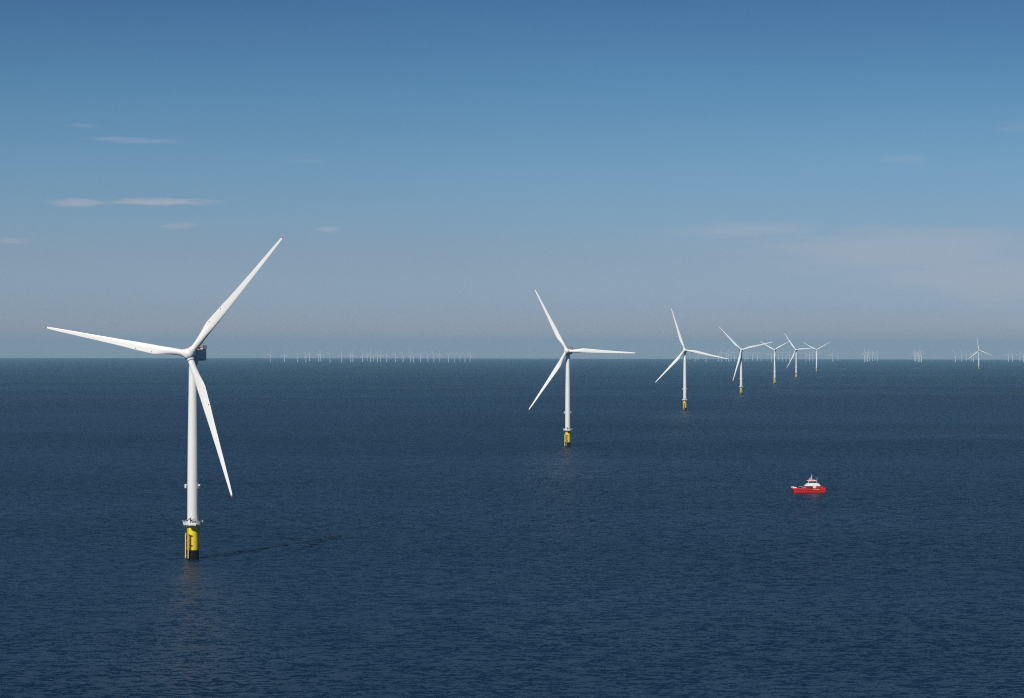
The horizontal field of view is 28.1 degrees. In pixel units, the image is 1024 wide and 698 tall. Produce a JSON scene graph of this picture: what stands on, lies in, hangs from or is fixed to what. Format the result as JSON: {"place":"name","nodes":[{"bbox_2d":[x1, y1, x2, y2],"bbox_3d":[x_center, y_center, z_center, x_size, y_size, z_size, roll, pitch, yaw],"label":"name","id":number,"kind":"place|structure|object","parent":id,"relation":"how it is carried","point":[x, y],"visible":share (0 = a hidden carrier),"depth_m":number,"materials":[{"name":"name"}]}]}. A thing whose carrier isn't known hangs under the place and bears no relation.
{"place":"outdoors","nodes":[
{"label":"outdoors","id":0,"kind":"place"},
{"bbox_2d":[0,358,1023,697],"bbox_3d":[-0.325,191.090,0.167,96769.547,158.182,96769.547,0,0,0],"label":"sea","id":1,"kind":"structure","parent":0,"point":[426,528],"depth_m":1255.95,"materials":[{"name":"liquid"}]},
{"bbox_2d":[46,237,282,559],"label":"wind turbine","id":2,"kind":"object","parent":1,"relation":"on","point":[194,354],"visible":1,"depth_m":1075.40,"materials":[{"name":"white metal"}]},
{"bbox_2d":[529,290,633,446],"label":"wind turbine","id":3,"kind":"object","parent":1,"relation":"on","point":[567,412],"visible":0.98,"depth_m":2311.99,"materials":[{"name":"white metal"}]},
{"bbox_2d":[656,308,726,409],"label":"wind turbine","id":4,"kind":"object","parent":1,"relation":"on","point":[684,388],"visible":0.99,"depth_m":3669.87,"materials":[{"name":"white metal"}]},
{"bbox_2d":[719,327,770,394],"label":"wind turbine","id":5,"kind":"object","parent":1,"relation":"on","point":[740,360],"visible":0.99,"depth_m":4941.95,"materials":[{"name":"white metal"}]},
{"bbox_2d":[763,341,788,383],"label":"wind turbine","id":6,"kind":"object","parent":1,"relation":"on","point":[774,349],"visible":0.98,"depth_m":6440.99,"materials":[{"name":"white metal"}]},
{"bbox_2d":[784,333,809,377],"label":"wind turbine","id":7,"kind":"object","parent":1,"relation":"on","point":[796,350],"visible":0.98,"depth_m":7848.54,"materials":[{"name":"white metal"}]},
{"bbox_2d":[791,476,824,492],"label":"crew boat","id":8,"kind":"object","parent":1,"relation":"on","point":[811,486],"visible":1,"depth_m":1584.38,"materials":[{"name":"red metal"}]},
{"bbox_2d":[803,342,829,371],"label":"wind turbine","id":9,"kind":"object","parent":1,"relation":"on","point":[816,353],"visible":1,"depth_m":10008.74,"materials":[{"name":"white metal"}]},
{"bbox_2d":[968,339,989,368],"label":"wind turbine","id":10,"kind":"object","parent":1,"relation":"on","point":[978,354],"visible":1,"depth_m":11585.27,"materials":[{"name":"white metal"}]},
{"bbox_2d":[0,0,1023,359],"label":"sky","id":11,"kind":"structure","parent":0,"point":[848,175],"materials":[{"name":"blue"}]}
]}

